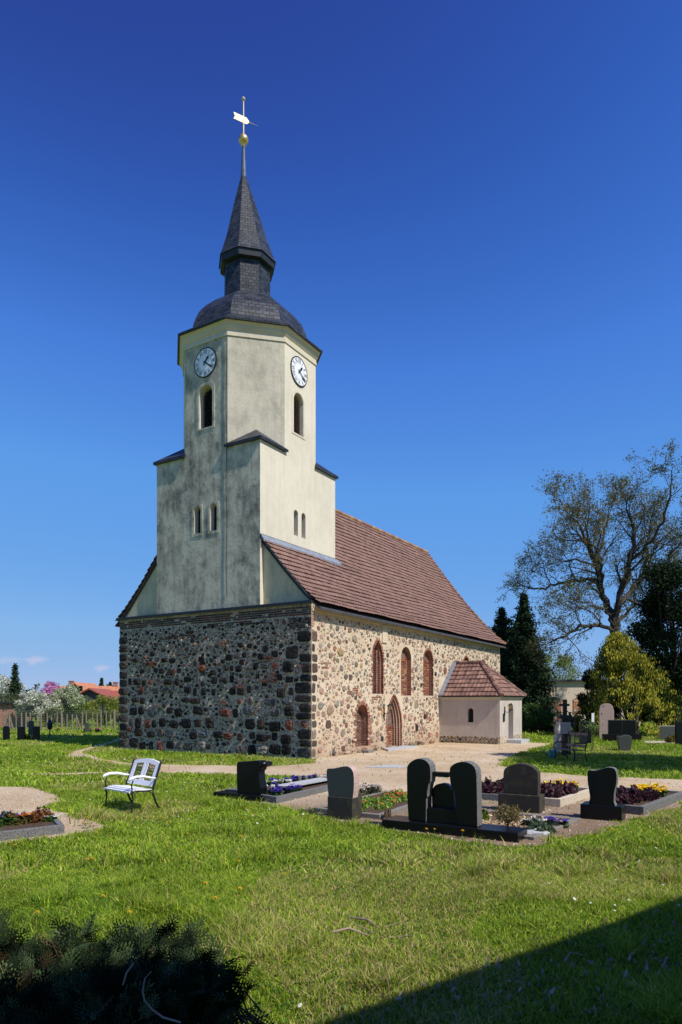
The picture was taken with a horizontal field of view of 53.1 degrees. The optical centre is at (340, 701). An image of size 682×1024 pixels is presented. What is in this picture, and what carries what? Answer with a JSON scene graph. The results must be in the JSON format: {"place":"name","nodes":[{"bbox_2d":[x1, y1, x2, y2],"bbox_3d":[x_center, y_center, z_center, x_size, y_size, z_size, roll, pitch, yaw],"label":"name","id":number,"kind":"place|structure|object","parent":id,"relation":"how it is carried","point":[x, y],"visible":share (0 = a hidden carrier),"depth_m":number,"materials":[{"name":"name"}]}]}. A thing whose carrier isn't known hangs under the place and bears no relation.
{"place":"outdoors","nodes":[
{"label":"outdoors","id":0,"kind":"place"},
{"bbox_2d":[26,772,105,774],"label":"trodden path","id":1,"kind":"structure","parent":0,"point":[68,773],"depth_m":17.94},
{"bbox_2d":[0,720,666,738],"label":"grass","id":2,"kind":"structure","parent":0,"point":[64,731],"depth_m":40.02,"materials":[{"name":"plant"}]},
{"bbox_2d":[0,859,681,1023],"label":"grass","id":3,"kind":"structure","parent":0,"point":[232,923],"depth_m":5.56,"materials":[{"name":"plant"}]},
{"bbox_2d":[0,736,681,787],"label":"grass","id":4,"kind":"structure","parent":0,"point":[30,749],"depth_m":21.50,"materials":[{"name":"plant"}]},
{"bbox_2d":[0,711,681,1023],"bbox_3d":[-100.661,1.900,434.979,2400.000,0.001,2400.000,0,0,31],"label":"ground","id":5,"kind":"structure","parent":0,"point":[277,861],"depth_m":8.15,"materials":[{"name":"plant"}]},
{"bbox_2d":[3,726,9,739],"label":"headstone","id":6,"kind":"object","parent":5,"relation":"on","point":[6,732],"visible":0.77,"depth_m":33.00,"materials":[{"name":"stone"}]},
{"bbox_2d":[0,691,24,719],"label":"bush","id":7,"kind":"object","parent":5,"relation":"on","point":[13,697],"visible":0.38,"depth_m":49.84,"materials":[{"name":"green plant"}]},
{"bbox_2d":[0,674,25,701],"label":"blossom tree","id":8,"kind":"object","parent":5,"relation":"on","point":[5,681],"visible":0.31,"depth_m":66.09,"materials":[{"name":"white plant"}]},
{"bbox_2d":[0,702,30,727],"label":"brick shed","id":9,"kind":"structure","parent":5,"relation":"on","point":[10,705],"depth_m":49.00,"materials":[{"name":"brick"}]},
{"bbox_2d":[5,663,36,719],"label":"spruce tree","id":10,"kind":"object","parent":5,"relation":"on","point":[14,684],"visible":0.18,"depth_m":61.82,"materials":[{"name":"green plant"}]},
{"bbox_2d":[17,726,24,739],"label":"headstone","id":11,"kind":"object","parent":5,"relation":"on","point":[20,732],"visible":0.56,"depth_m":33.20,"materials":[{"name":"stone"}]},
{"bbox_2d":[28,721,33,734],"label":"headstone","id":12,"kind":"object","parent":5,"relation":"on","point":[30,727],"visible":0.76,"depth_m":38.50,"materials":[{"name":"grey stone"}]},
{"bbox_2d":[13,689,52,720],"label":"blossom tree","id":13,"kind":"object","parent":5,"relation":"on","point":[33,696],"visible":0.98,"depth_m":48.76,"materials":[{"name":"white plant"}]},
{"bbox_2d":[33,726,39,740],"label":"headstone","id":14,"kind":"object","parent":5,"relation":"on","point":[36,732],"visible":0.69,"depth_m":32.80,"materials":[{"name":"stone"}]},
{"bbox_2d":[36,691,61,715],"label":"blossom tree","id":15,"kind":"object","parent":5,"relation":"on","point":[55,704],"visible":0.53,"depth_m":49.73,"materials":[{"name":"white plant"}]},
{"bbox_2d":[47,720,52,739],"bbox_3d":[-14.514,1.403,34.000,0.259,1.006,0.259,0,0,22],"label":"grave lantern","id":16,"kind":"object","parent":5,"relation":"on","point":[49,724],"visible":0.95,"depth_m":33.93,"materials":[{"name":"black metal"}]},
{"bbox_2d":[41,681,61,703],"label":"magnolia tree","id":17,"kind":"object","parent":5,"relation":"on","point":[51,687],"visible":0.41,"depth_m":60.88,"materials":[{"name":"pink plant"}]},
{"bbox_2d":[0,787,109,841],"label":"gravel patch","id":18,"kind":"object","parent":5,"relation":"on","point":[30,792],"visible":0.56,"depth_m":12.65,"materials":[{"name":"gravel"}]},
{"bbox_2d":[0,816,63,840],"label":"grave border","id":19,"kind":"object","parent":18,"relation":"on","point":[27,830],"visible":0.58,"depth_m":9.63,"materials":[{"name":"stone"}]},
{"bbox_2d":[0,811,21,825],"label":"bedding plant","id":20,"kind":"object","parent":19,"relation":"on","point":[6,819],"visible":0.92,"depth_m":9.94,"materials":[{"name":"green plant"}]},
{"bbox_2d":[1,811,34,825],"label":"bedding plant","id":21,"kind":"object","parent":19,"relation":"on","point":[22,819],"visible":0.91,"depth_m":10.01,"materials":[{"name":"green plant"}]},
{"bbox_2d":[21,806,56,823],"bbox_3d":[-4.589,1.700,10.332,0.515,0.252,0.463,0,0,31],"label":"bedding plant","id":22,"kind":"object","parent":19,"relation":"on","point":[36,817],"visible":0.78,"depth_m":10.22,"materials":[{"name":"red plant"}]},
{"bbox_2d":[41,815,57,821],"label":"bedding plant","id":23,"kind":"object","parent":19,"relation":"on","point":[51,818],"visible":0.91,"depth_m":10.21,"materials":[{"name":"green plant"}]},
{"bbox_2d":[32,695,81,722],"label":"bush","id":24,"kind":"object","parent":5,"relation":"on","point":[54,716],"visible":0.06,"depth_m":57.22,"materials":[{"name":"green plant"}]},
{"bbox_2d":[4,710,119,729],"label":"post fence","id":25,"kind":"object","parent":5,"relation":"on","point":[61,717],"visible":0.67,"depth_m":44.85,"materials":[{"name":"wood"}]},
{"bbox_2d":[24,683,107,693],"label":"wood","id":26,"kind":"object","parent":5,"relation":"on","point":[36,685],"depth_m":264.88,"materials":[{"name":"green plant"}]},
{"bbox_2d":[48,683,84,725],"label":"blossom tree","id":27,"kind":"object","parent":5,"relation":"on","point":[73,699],"visible":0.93,"depth_m":50.45,"materials":[{"name":"white plant"}]},
{"bbox_2d":[68,682,99,692],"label":"house","id":28,"kind":"structure","parent":5,"relation":"on","point":[85,685],"depth_m":106.67,"materials":[{"name":"brick"}]},
{"bbox_2d":[74,695,101,722],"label":"bush","id":29,"kind":"object","parent":5,"relation":"on","point":[79,713],"visible":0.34,"depth_m":55.48,"materials":[{"name":"green plant"}]},
{"bbox_2d":[57,681,119,711],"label":"house","id":30,"kind":"structure","parent":5,"relation":"on","point":[115,687],"depth_m":115.55,"materials":[{"name":"orange tile"}]},
{"bbox_2d":[66,688,118,716],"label":"barn","id":31,"kind":"structure","parent":5,"relation":"on","point":[92,694],"depth_m":78.06,"materials":[{"name":"tile"}]},
{"bbox_2d":[83,689,119,725],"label":"bush","id":32,"kind":"object","parent":5,"relation":"on","point":[109,703],"visible":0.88,"depth_m":52.62,"materials":[{"name":"green plant"}]},
{"bbox_2d":[111,697,119,722],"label":"bush","id":33,"kind":"object","parent":5,"relation":"on","point":[117,719],"visible":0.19,"depth_m":54.72,"materials":[{"name":"green plant"}]},
{"bbox_2d":[102,756,162,812],"bbox_3d":[-3.679,1.460,12.037,0.932,0.896,0.680,0,0,43],"label":"garden bench","id":34,"kind":"object","parent":5,"relation":"on","point":[133,779],"visible":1,"depth_m":12.07,"materials":[{"name":"white paint"}]},
{"bbox_2d":[0,907,275,1023],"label":"thuja bush","id":35,"kind":"object","parent":5,"relation":"on","point":[123,977],"visible":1,"depth_m":2.45,"materials":[{"name":"green plant"}]},
{"bbox_2d":[115,97,526,758],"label":"church","id":36,"kind":"structure","parent":5,"relation":"on","point":[279,605],"depth_m":25.41,"materials":[{"name":"stone"}]},
{"bbox_2d":[0,781,681,873],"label":"grass","id":37,"kind":"structure","parent":5,"relation":"on","point":[572,852],"depth_m":8.97,"materials":[{"name":"plant"}]},
{"bbox_2d":[0,816,681,1023],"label":"clover","id":38,"kind":"object","parent":5,"relation":"on","point":[375,1021],"visible":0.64,"depth_m":6.15,"materials":[{"name":"green plant"}]},
{"bbox_2d":[8,810,681,991],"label":"leaf litter","id":39,"kind":"object","parent":5,"relation":"on","point":[430,903],"visible":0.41,"depth_m":6.26,"materials":[{"name":"plant"}]},
{"bbox_2d":[24,750,679,1006],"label":"daisies","id":40,"kind":"object","parent":5,"relation":"on","point":[300,1004],"visible":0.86,"depth_m":10.38,"materials":[{"name":"white plant"}]},
{"bbox_2d":[331,921,411,938],"bbox_3d":[0.241,1.864,5.457,0.629,0.072,0.228,0,0,31],"label":"fallen twig","id":41,"kind":"object","parent":5,"relation":"on","point":[344,929],"visible":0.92,"depth_m":5.52,"materials":[{"name":"wood"}]},
{"bbox_2d":[349,910,402,935],"bbox_3d":[0.336,1.863,5.763,0.215,0.069,0.634,0,0,-41],"label":"fallen twig","id":42,"kind":"object","parent":5,"relation":"on","point":[367,920],"visible":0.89,"depth_m":5.75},
{"bbox_2d":[482,808,490,820],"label":"perennial","id":43,"kind":"object","parent":5,"relation":"on","point":[485,815],"visible":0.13,"depth_m":10.77,"materials":[{"name":"green plant"}]},
{"bbox_2d":[339,909,681,1020],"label":"dead leaves","id":44,"kind":"object","parent":5,"relation":"on","point":[508,996],"visible":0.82,"depth_m":4.52,"materials":[{"name":"plant"}]},
{"bbox_2d":[489,607,554,688],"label":"spruce tree","id":45,"kind":"object","parent":5,"relation":"on","point":[500,626],"visible":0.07,"depth_m":46.63,"materials":[{"name":"green plant"}]},
{"bbox_2d":[500,592,568,731],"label":"spruce tree","id":46,"kind":"object","parent":5,"relation":"on","point":[522,673],"visible":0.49,"depth_m":44.28,"materials":[{"name":"green plant"}]},
{"bbox_2d":[522,703,553,731],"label":"laurel bush","id":47,"kind":"object","parent":5,"relation":"on","point":[537,722],"visible":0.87,"depth_m":41.47,"materials":[{"name":"green plant"}]},
{"bbox_2d":[542,747,557,758],"bbox_3d":[6.933,1.709,22.620,0.484,0.381,0.257,0,0,21],"label":"watering can","id":48,"kind":"object","parent":5,"relation":"on","point":[551,754],"visible":0.72,"depth_m":22.51,"materials":[{"name":"teal plastic"}]},
{"bbox_2d":[552,717,560,751],"bbox_3d":[8.010,1.237,25.202,0.508,1.335,0.409,0,0,0],"label":"carved trunk","id":49,"kind":"object","parent":5,"relation":"on","point":[557,736],"visible":0.47,"depth_m":25.09,"materials":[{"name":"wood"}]},
{"bbox_2d":[542,716,571,731],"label":"laurel bush","id":50,"kind":"object","parent":5,"relation":"on","point":[551,726],"visible":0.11,"depth_m":42.94,"materials":[{"name":"green plant"}]},
{"bbox_2d":[540,652,586,679],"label":"birch tree","id":51,"kind":"object","parent":5,"relation":"on","point":[568,669],"visible":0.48,"depth_m":82.76,"materials":[{"name":"green plant"}]},
{"bbox_2d":[557,700,572,754],"bbox_3d":[7.866,0.915,23.990,0.500,1.970,0.300,0,0,0],"label":"wooden cross","id":52,"kind":"object","parent":5,"relation":"on","point":[564,717],"visible":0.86,"depth_m":23.94,"materials":[{"name":"black wood"}]},
{"bbox_2d":[560,722,570,755],"bbox_3d":[7.792,1.310,23.685,0.370,1.180,0.070,0,0,0],"label":"notice panel","id":53,"kind":"object","parent":5,"relation":"on","point":[565,727],"visible":0.75,"depth_m":23.65,"materials":[{"name":"black metal"}]},
{"bbox_2d":[553,731,588,761],"bbox_3d":[7.286,1.437,21.603,0.623,0.943,1.044,0,0,-17],"label":"iron bench","id":54,"kind":"object","parent":5,"relation":"on","point":[573,745],"visible":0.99,"depth_m":21.58,"materials":[{"name":"black metal"}]},
{"bbox_2d":[564,952,585,962],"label":"fallen twig","id":55,"kind":"object","parent":5,"relation":"on","point":[566,958],"visible":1,"depth_m":4.99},
{"bbox_2d":[568,718,584,731],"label":"laurel bush","id":56,"kind":"object","parent":5,"relation":"on","point":[577,728],"visible":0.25,"depth_m":41.82,"materials":[{"name":"green plant"}]},
{"bbox_2d":[579,722,590,743],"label":"headstone","id":57,"kind":"object","parent":5,"relation":"on","point":[586,730],"visible":0.47,"depth_m":30.50,"materials":[{"name":"stone"}]},
{"bbox_2d":[496,438,681,719],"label":"bare tree","id":58,"kind":"object","parent":5,"relation":"on","point":[597,559],"visible":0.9,"depth_m":42.70,"materials":[{"name":"brown plant"}]},
{"bbox_2d":[575,669,605,732],"bbox_3d":[14.714,0.037,40.101,1.963,3.991,1.824,0,0,31],"label":"yew tree","id":59,"kind":"object","parent":5,"relation":"on","point":[580,696],"visible":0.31,"depth_m":39.86,"materials":[{"name":"green plant"}]},
{"bbox_2d":[543,680,640,725],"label":"farm building","id":60,"kind":"structure","parent":5,"relation":"on","point":[568,690],"depth_m":53.00,"materials":[{"name":"beige paint"}]},
{"bbox_2d":[580,716,603,750],"bbox_3d":[9.441,1.232,25.662,0.870,1.338,0.822,0,0,19],"label":"sapling","id":61,"kind":"object","parent":5,"relation":"on","point":[590,725],"visible":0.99,"depth_m":25.66,"materials":[{"name":"green plant"}]},
{"bbox_2d":[599,703,613,737],"bbox_3d":[13.499,1.000,34.700,0.700,1.800,0.420,0,0,18],"label":"headstone","id":62,"kind":"object","parent":5,"relation":"on","point":[606,711],"visible":0.73,"depth_m":34.53,"materials":[{"name":"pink stone"}]},
{"bbox_2d":[602,720,623,740],"bbox_3d":[12.863,1.395,32.293,0.900,1.050,0.360,0,0,8],"label":"headstone","id":63,"kind":"object","parent":5,"relation":"on","point":[614,728],"visible":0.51,"depth_m":32.18,"materials":[{"name":"stone"}]},
{"bbox_2d":[617,735,631,750],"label":"headstone","id":64,"kind":"object","parent":5,"relation":"on","point":[624,742],"visible":1,"depth_m":26.20,"materials":[{"name":"grey stone"}]},
{"bbox_2d":[571,631,681,736],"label":"golden cypress","id":65,"kind":"object","parent":5,"relation":"on","point":[627,656],"visible":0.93,"depth_m":35.89,"materials":[{"name":"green plant"}]},
{"bbox_2d":[606,664,652,723],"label":"bush","id":66,"kind":"object","parent":5,"relation":"on","point":[618,710],"visible":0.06,"depth_m":40.92,"materials":[{"name":"green plant"}]},
{"bbox_2d":[622,720,641,740],"bbox_3d":[13.708,1.395,32.265,0.900,1.050,0.360,0,0,8],"label":"headstone","id":67,"kind":"object","parent":5,"relation":"on","point":[629,727],"visible":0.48,"depth_m":32.18,"materials":[{"name":"stone"}]},
{"bbox_2d":[624,557,681,723],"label":"yew tree","id":68,"kind":"object","parent":5,"relation":"on","point":[660,604],"visible":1,"depth_m":36.69,"materials":[{"name":"green plant"}]},
{"bbox_2d":[632,625,681,726],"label":"yew tree","id":69,"kind":"object","parent":5,"relation":"on","point":[659,719],"visible":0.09,"depth_m":38.96,"materials":[{"name":"green plant"}]},
{"bbox_2d":[658,726,674,739],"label":"headstone","id":70,"kind":"object","parent":5,"relation":"on","point":[667,731],"visible":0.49,"depth_m":33.50,"materials":[{"name":"grey stone"}]},
{"bbox_2d":[664,734,674,742],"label":"bush","id":71,"kind":"object","parent":5,"relation":"on","point":[670,739],"visible":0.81,"depth_m":30.76,"materials":[{"name":"brown plant"}]},
{"bbox_2d":[675,721,681,744],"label":"headstone","id":72,"kind":"object","parent":5,"relation":"on","point":[678,731],"visible":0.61,"depth_m":29.50,"materials":[{"name":"stone"}]},
{"bbox_2d":[0,0,681,692],"label":"sky","id":73,"kind":"structure","parent":0,"point":[471,210],"materials":[{"name":"blue"}]},
{"bbox_2d":[68,738,681,847],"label":"sand path","id":74,"kind":"structure","parent":0,"point":[447,749],"depth_m":18.74,"materials":[{"name":"sand"}]},
{"bbox_2d":[213,760,271,801],"bbox_3d":[-1.905,1.526,13.310,1.181,0.789,0.420,0,0,31],"label":"headstone","id":75,"kind":"object","parent":74,"relation":"on","point":[251,782],"visible":0.9,"depth_m":13.10,"materials":[{"name":"stone"}]},
{"bbox_2d":[225,776,327,803],"bbox_3d":[-0.996,1.845,14.493,1.580,0.150,3.328,0,0,31],"label":"grave border","id":76,"kind":"object","parent":74,"relation":"on","point":[314,788],"visible":0.4,"depth_m":13.69,"materials":[{"name":"stone"}]},
{"bbox_2d":[269,788,282,795],"bbox_3d":[-1.226,1.754,12.923,0.284,0.201,0.209,0,0,-8],"label":"pansy","id":77,"kind":"object","parent":76,"relation":"on","point":[276,792],"visible":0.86,"depth_m":12.92,"materials":[{"name":"blue plant"}]},
{"bbox_2d":[278,777,326,787],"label":"grave slab","id":78,"kind":"structure","parent":76,"relation":"on","point":[311,781],"depth_m":14.78,"materials":[{"name":"stone"}]},
{"bbox_2d":[0,751,678,845],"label":"pebbles","id":79,"kind":"object","parent":74,"relation":"on","point":[675,804],"visible":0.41,"depth_m":12.99,"materials":[{"name":"gravel"}]},
{"bbox_2d":[327,765,361,819],"bbox_3d":[0.058,1.479,11.116,0.519,0.882,0.320,0,0,31],"label":"headstone","id":80,"kind":"object","parent":74,"relation":"on","point":[344,801],"visible":0.94,"depth_m":10.97,"materials":[{"name":"grey stone"}]},
{"bbox_2d":[315,791,407,818],"bbox_3d":[0.751,1.870,12.432,1.323,0.100,2.642,0,0,31],"label":"grave border","id":81,"kind":"object","parent":74,"relation":"on","point":[399,807],"visible":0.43,"depth_m":11.60,"materials":[{"name":"stone"}]},
{"bbox_2d":[362,800,393,811],"bbox_3d":[0.457,1.795,11.693,0.823,0.182,0.664,0,0,-21],"label":"ground cover","id":82,"kind":"object","parent":81,"relation":"on","point":[376,807],"visible":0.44,"depth_m":11.60,"materials":[{"name":"green plant"}]},
{"bbox_2d":[362,795,396,805],"bbox_3d":[0.658,1.789,12.184,0.753,0.195,0.641,0,0,31],"label":"ground cover","id":83,"kind":"object","parent":81,"relation":"on","point":[378,800],"visible":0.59,"depth_m":12.25,"materials":[{"name":"green plant"}]},
{"bbox_2d":[381,788,406,794],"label":"ground cover","id":84,"kind":"object","parent":81,"relation":"on","point":[399,790],"visible":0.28,"depth_m":13.23,"materials":[{"name":"green plant"}]},
{"bbox_2d":[382,792,406,802],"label":"ground cover","id":85,"kind":"object","parent":81,"relation":"on","point":[401,797],"visible":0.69,"depth_m":12.59,"materials":[{"name":"green plant"}]},
{"bbox_2d":[358,783,381,795],"bbox_3d":[0.489,1.757,13.588,0.756,0.344,0.460,0,0,-41],"label":"candytuft","id":86,"kind":"object","parent":74,"relation":"on","point":[371,789],"visible":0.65,"depth_m":13.60,"materials":[{"name":"white plant"}]},
{"bbox_2d":[367,764,406,767],"bbox_3d":[1.357,1.890,19.829,0.924,0.020,1.080,0,0,31],"label":"manhole cover","id":87,"kind":"object","parent":74,"relation":"on","point":[389,766],"visible":0.86,"depth_m":19.73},
{"bbox_2d":[383,806,392,818],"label":"dry shrub","id":88,"kind":"object","parent":74,"relation":"on","point":[387,813],"visible":0.67,"depth_m":10.94,"materials":[{"name":"brown plant"}]},
{"bbox_2d":[383,745,416,750],"bbox_3d":[2.225,1.865,27.204,0.590,0.070,2.600,0,0,31],"label":"door step","id":89,"kind":"object","parent":74,"relation":"on","point":[397,748],"depth_m":27.14,"materials":[{"name":"stone"}]},
{"bbox_2d":[382,758,526,842],"bbox_3d":[1.609,1.380,9.875,2.060,1.080,0.460,0,0,31],"label":"headstone","id":90,"kind":"object","parent":74,"relation":"on","point":[455,809],"visible":0.99,"depth_m":9.79,"materials":[{"name":"stone"}]},
{"bbox_2d":[482,793,497,800],"bbox_3d":[3.119,1.845,13.652,0.780,0.150,1.280,0,0,31],"label":"grave border","id":91,"kind":"object","parent":74,"relation":"on","point":[489,796],"visible":0.02,"depth_m":13.06,"materials":[{"name":"stone"}]},
{"bbox_2d":[481,776,503,793],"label":"coral bells","id":92,"kind":"object","parent":91,"relation":"on","point":[488,787],"visible":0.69,"depth_m":13.28,"materials":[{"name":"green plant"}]},
{"bbox_2d":[491,804,523,827],"bbox_3d":[2.337,1.665,9.540,0.431,0.472,0.444,0,0,31],"label":"dwarf tree","id":93,"kind":"object","parent":74,"relation":"on","point":[503,812],"visible":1,"depth_m":9.47,"materials":[{"name":"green plant"}]},
{"bbox_2d":[507,739,529,743],"bbox_3d":[8.153,1.820,31.346,0.650,0.160,1.350,0,0,31],"label":"porch step","id":94,"kind":"object","parent":74,"relation":"on","point":[517,741],"visible":1,"depth_m":30.85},
{"bbox_2d":[498,763,544,813],"bbox_3d":[3.135,1.495,11.855,0.720,0.850,0.350,0,0,31],"label":"headstone","id":95,"kind":"object","parent":74,"relation":"on","point":[522,785],"visible":0.89,"depth_m":11.71,"materials":[{"name":"stone"}]},
{"bbox_2d":[482,812,562,834],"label":"wood chips","id":96,"kind":"object","parent":74,"relation":"on","point":[493,821],"visible":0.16,"depth_m":10.61,"materials":[{"name":"wood"}]},
{"bbox_2d":[522,815,547,825],"bbox_3d":[2.946,1.813,10.298,0.360,0.228,0.334,0,0,-19],"label":"heather","id":97,"kind":"object","parent":96,"relation":"on","point":[527,820],"visible":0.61,"depth_m":10.30,"materials":[{"name":"white plant"}]},
{"bbox_2d":[527,828,549,836],"bbox_3d":[2.778,1.871,9.765,0.414,0.050,0.448,0,0,31],"label":"flat stone","id":98,"kind":"object","parent":96,"relation":"on","point":[532,831],"visible":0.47,"depth_m":9.63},
{"bbox_2d":[526,818,557,833],"bbox_3d":[2.871,1.823,9.887,0.398,0.210,0.474,0,0,-21],"label":"heather","id":99,"kind":"object","parent":96,"relation":"on","point":[542,826],"visible":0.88,"depth_m":9.80,"materials":[{"name":"green plant"}]},
{"bbox_2d":[544,816,569,827],"bbox_3d":[3.249,1.826,10.320,0.310,0.195,0.394,0,0,-22],"label":"heather","id":100,"kind":"object","parent":96,"relation":"on","point":[554,821],"visible":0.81,"depth_m":10.24,"materials":[{"name":"purple plant"}]},
{"bbox_2d":[487,810,580,839],"bbox_3d":[2.320,1.885,10.622,2.325,0.070,1.925,0,0,31],"label":"grave border","id":101,"kind":"object","parent":74,"relation":"on","point":[570,820],"visible":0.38,"depth_m":10.60,"materials":[{"name":"stone"}]},
{"bbox_2d":[545,787,589,806],"bbox_3d":[4.216,1.835,13.244,0.992,0.170,2.042,0,0,31],"label":"grave border","id":102,"kind":"object","parent":74,"relation":"on","point":[579,795],"visible":0.23,"depth_m":12.60,"materials":[{"name":"beige stone"}]},
{"bbox_2d":[540,781,563,797],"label":"coral bells","id":103,"kind":"object","parent":102,"relation":"on","point":[553,790],"visible":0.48,"depth_m":12.58,"materials":[{"name":"purple plant"}]},
{"bbox_2d":[546,780,578,794],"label":"coral bells","id":104,"kind":"object","parent":102,"relation":"on","point":[569,788],"visible":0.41,"depth_m":12.98,"materials":[{"name":"purple plant"}]},
{"bbox_2d":[580,767,625,821],"bbox_3d":[4.250,1.486,11.063,0.630,0.869,0.400,0,0,31],"label":"headstone","id":105,"kind":"object","parent":74,"relation":"on","point":[601,804],"visible":0.95,"depth_m":10.92,"materials":[{"name":"stone"}]},
{"bbox_2d":[625,787,681,814],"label":"grave border","id":106,"kind":"object","parent":74,"relation":"on","point":[646,806],"visible":0.31,"depth_m":11.92,"materials":[{"name":"stone"}]},
{"bbox_2d":[616,785,643,804],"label":"coral bells","id":107,"kind":"object","parent":106,"relation":"on","point":[632,795],"visible":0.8,"depth_m":11.96,"materials":[{"name":"purple plant"}]},
{"bbox_2d":[626,783,661,800],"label":"coral bells","id":108,"kind":"object","parent":106,"relation":"on","point":[652,794],"visible":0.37,"depth_m":12.26,"materials":[{"name":"purple plant"}]},
{"bbox_2d":[652,786,666,796],"bbox_3d":[5.935,1.705,12.738,0.311,0.237,0.229,0,0,-33],"label":"pansy","id":109,"kind":"object","parent":106,"relation":"on","point":[660,790],"visible":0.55,"depth_m":12.71,"materials":[{"name":"yellow plant"}]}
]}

